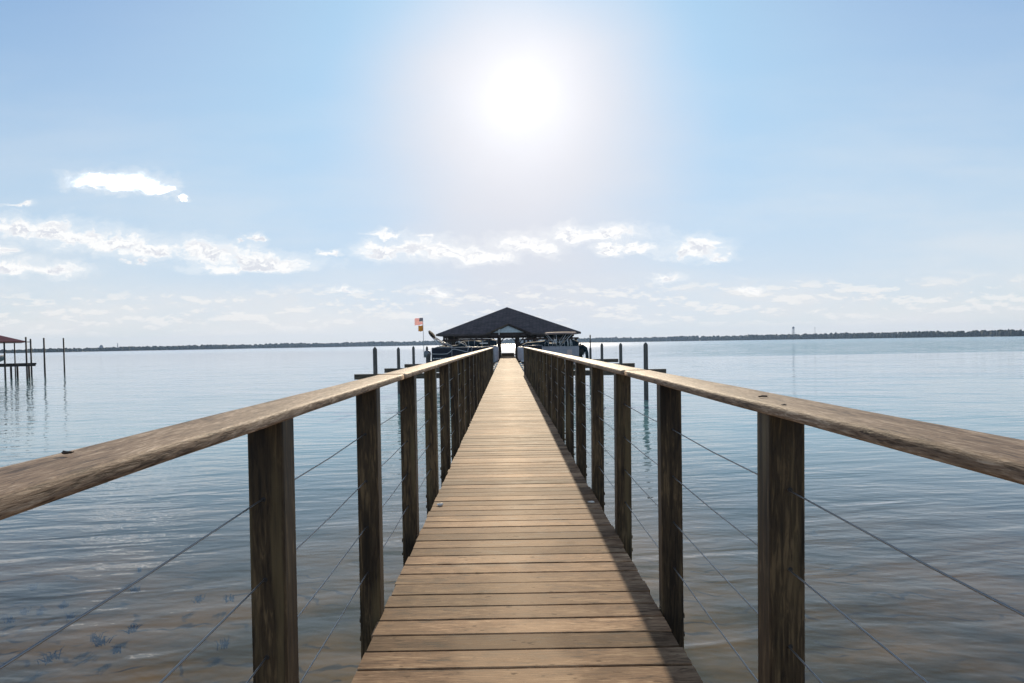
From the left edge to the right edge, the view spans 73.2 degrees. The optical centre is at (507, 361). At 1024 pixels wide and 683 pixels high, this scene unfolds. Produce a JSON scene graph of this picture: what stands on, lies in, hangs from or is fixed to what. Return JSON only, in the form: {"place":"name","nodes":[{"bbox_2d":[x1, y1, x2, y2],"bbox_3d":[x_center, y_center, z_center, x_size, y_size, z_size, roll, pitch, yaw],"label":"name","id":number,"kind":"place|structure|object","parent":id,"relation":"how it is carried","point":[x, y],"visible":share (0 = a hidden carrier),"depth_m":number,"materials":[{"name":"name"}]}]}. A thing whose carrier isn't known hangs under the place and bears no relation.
{"place":"outdoors","nodes":[
{"label":"outdoors","id":0,"kind":"place"},
{"bbox_2d":[61,450,73,453],"bbox_3d":[-0.642,0.133,1.006,0.019,0.006,0.010,-1,2,0],"label":"dry leaf","id":1,"kind":"object","parent":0,"point":[66,452],"visible":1,"depth_m":1.00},
{"bbox_2d":[10,336,1000,352],"bbox_3d":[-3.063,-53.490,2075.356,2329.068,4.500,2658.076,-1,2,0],"label":"ground","id":2,"kind":"structure","parent":0,"point":[581,342],"depth_m":1777.39,"materials":[{"name":"green plant"}]},
{"bbox_2d":[0,329,1023,352],"bbox_3d":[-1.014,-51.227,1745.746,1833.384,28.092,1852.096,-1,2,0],"label":"treeline","id":3,"kind":"object","parent":2,"relation":"on","point":[983,333],"visible":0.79,"depth_m":1862.12,"materials":[{"name":"green plant"}]},
{"bbox_2d":[0,456,1023,682],"bbox_3d":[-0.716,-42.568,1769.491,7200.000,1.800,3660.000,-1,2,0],"label":"lake bed","id":4,"kind":"object","parent":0,"point":[929,625],"depth_m":9.97,"materials":[{"name":"blue liquid"}]},
{"bbox_2d":[0,335,35,379],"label":"boat shelter","id":5,"kind":"object","parent":4,"relation":"on","point":[3,339],"visible":0.56,"depth_m":64.09,"materials":[{"name":"red metal"}]},
{"bbox_2d":[3,566,236,665],"bbox_3d":[-4.699,2.975,8.424,2.242,0.194,4.317,-2,2,-45],"label":"water weed","id":6,"kind":"object","parent":4,"relation":"on","point":[98,641],"visible":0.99,"depth_m":7.69,"materials":[{"name":"plant"}]},
{"bbox_2d":[436,307,580,362],"bbox_3d":[0.100,-1.191,67.957,13.040,8.340,13.270,-1,2,0],"label":"boathouse","id":7,"kind":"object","parent":4,"relation":"on","point":[506,322],"visible":0.41,"depth_m":63.12,"materials":[{"name":"black"}]},
{"bbox_2d":[0,347,1023,682],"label":"pier","id":8,"kind":"structure","parent":4,"relation":"on","point":[518,563],"depth_m":2.90,"materials":[{"name":"brown wood"}]},
{"bbox_2d":[384,367,449,372],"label":"slip beam","id":9,"kind":"structure","parent":8,"relation":"attached to","point":[386,370],"depth_m":36.87,"materials":[{"name":"wood"}]},
{"bbox_2d":[404,363,494,367],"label":"slip beam","id":10,"kind":"structure","parent":8,"relation":"attached to","point":[407,365],"depth_m":43.87,"materials":[{"name":"brown wood"}]},
{"bbox_2d":[574,363,634,367],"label":"slip beam","id":11,"kind":"structure","parent":8,"relation":"attached to","point":[627,364],"depth_m":37.17,"materials":[{"name":"wood"}]},
{"bbox_2d":[0,336,1023,529],"bbox_3d":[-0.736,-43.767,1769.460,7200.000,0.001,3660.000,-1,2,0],"label":"water","id":12,"kind":"structure","parent":0,"point":[85,399],"depth_m":36.40,"materials":[{"name":"blue liquid"}]},
{"bbox_2d":[43,338,45,375],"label":"mooring pile","id":13,"kind":"object","parent":12,"relation":"in","point":[44,356],"visible":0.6,"depth_m":71.93,"materials":[{"name":"wood"}]},
{"bbox_2d":[63,338,64,371],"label":"mooring pile","id":14,"kind":"object","parent":12,"relation":"in","point":[63,355],"visible":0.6,"depth_m":81.96,"materials":[{"name":"wood"}]},
{"bbox_2d":[373,347,377,373],"bbox_3d":[-5.728,1.770,30.054,0.201,4.800,0.201,-1,2,0],"label":"mooring pile","id":15,"kind":"object","parent":12,"relation":"in","point":[375,370],"visible":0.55,"depth_m":29.93,"materials":[{"name":"grey wood"}]},
{"bbox_2d":[354,373,449,379],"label":"slip beam","id":16,"kind":"structure","parent":15,"relation":"attached to","point":[363,376],"depth_m":29.67,"materials":[{"name":"brown wood"}]},
{"bbox_2d":[397,347,399,393],"bbox_3d":[-5.738,1.625,36.553,0.180,4.751,0.180,-1,2,0],"label":"mooring pile","id":17,"kind":"object","parent":12,"relation":"in","point":[398,363],"visible":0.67,"depth_m":36.45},
{"bbox_2d":[412,346,414,366],"bbox_3d":[-5.829,1.440,43.050,0.180,4.784,0.180,-1,2,0],"label":"mooring pile","id":18,"kind":"object","parent":12,"relation":"in","point":[413,355],"visible":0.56,"depth_m":42.95,"materials":[{"name":"grey wood"}]},
{"bbox_2d":[427,354,430,362],"bbox_3d":[-5.067,1.587,44.655,0.260,4.180,0.260,-1,2,0],"label":"lift post","id":19,"kind":"object","parent":12,"relation":"in","point":[428,358],"visible":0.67,"depth_m":44.51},
{"bbox_2d":[415,318,498,367],"bbox_3d":[-3.414,-1.146,46.268,5.589,3.643,2.283,-1,2,0],"label":"pontoon boat","id":20,"kind":"object","parent":12,"relation":"on","point":[445,351],"visible":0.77,"depth_m":45.20,"materials":[{"name":"metal"}]},
{"bbox_2d":[443,336,491,345],"bbox_3d":[-2.836,0.844,49.438,3.500,5.340,0.320,-1,2,0],"label":"boat lift","id":21,"kind":"object","parent":12,"relation":"in","point":[450,338],"visible":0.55,"depth_m":49.31,"materials":[{"name":"metal"}]},
{"bbox_2d":[463,339,496,346],"bbox_3d":[-2.958,-0.596,52.560,4.424,2.198,2.318,-1,2,0],"label":"pontoon boat","id":22,"kind":"object","parent":12,"relation":"on","point":[477,343],"visible":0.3,"depth_m":51.51,"materials":[{"name":"metal"}]},
{"bbox_2d":[522,336,569,343],"bbox_3d":[3.210,0.570,56.035,4.000,5.340,0.320,-1,2,0],"label":"boat lift","id":23,"kind":"object","parent":12,"relation":"in","point":[524,340],"visible":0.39,"depth_m":55.91,"materials":[{"name":"metal"}]},
{"bbox_2d":[525,335,578,341],"bbox_3d":[3.213,0.745,49.338,3.800,5.340,0.320,-1,2,0],"label":"boat lift","id":24,"kind":"object","parent":12,"relation":"in","point":[533,337],"visible":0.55,"depth_m":49.22,"materials":[{"name":"metal"}]},
{"bbox_2d":[518,332,588,369],"bbox_3d":[3.068,-0.701,46.185,4.719,2.540,2.268,-1,2,0],"label":"pontoon boat","id":25,"kind":"object","parent":12,"relation":"on","point":[571,347],"visible":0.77,"depth_m":45.19,"materials":[{"name":"metal"}]},
{"bbox_2d":[589,335,591,376],"bbox_3d":[6.003,0.770,49.840,0.180,5.369,0.180,-1,2,0],"label":"mooring pile","id":26,"kind":"object","parent":12,"relation":"in","point":[590,353],"visible":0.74,"depth_m":49.75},
{"bbox_2d":[519,359,617,361],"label":"slip beam","id":27,"kind":"structure","parent":26,"relation":"attached to","point":[610,360],"depth_m":46.97,"materials":[{"name":"brown wood"}]},
{"bbox_2d":[600,343,602,360],"bbox_3d":[5.966,1.235,43.450,0.186,4.776,0.187,-1,2,0],"label":"mooring pile","id":28,"kind":"object","parent":12,"relation":"in","point":[601,346],"visible":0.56,"depth_m":43.33,"materials":[{"name":"grey wood"}]},
{"bbox_2d":[619,343,622,364],"bbox_3d":[6.018,1.414,36.552,0.187,4.778,0.187,-1,2,0],"label":"mooring pile","id":29,"kind":"object","parent":12,"relation":"in","point":[620,354],"visible":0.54,"depth_m":36.43,"materials":[{"name":"grey wood"}]},
{"bbox_2d":[643,342,648,399],"bbox_3d":[6.041,1.571,30.054,0.208,4.802,0.208,-1,2,0],"label":"mooring pile","id":30,"kind":"object","parent":12,"relation":"in","point":[645,352],"visible":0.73,"depth_m":29.94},
{"bbox_2d":[574,369,665,375],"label":"slip beam","id":31,"kind":"structure","parent":30,"relation":"attached to","point":[588,372],"depth_m":29.87,"materials":[{"name":"brown wood"}]},
{"bbox_2d":[0,0,1023,349],"label":"sky","id":32,"kind":"structure","parent":0,"point":[173,172],"materials":[{"name":"blue"}]}
]}

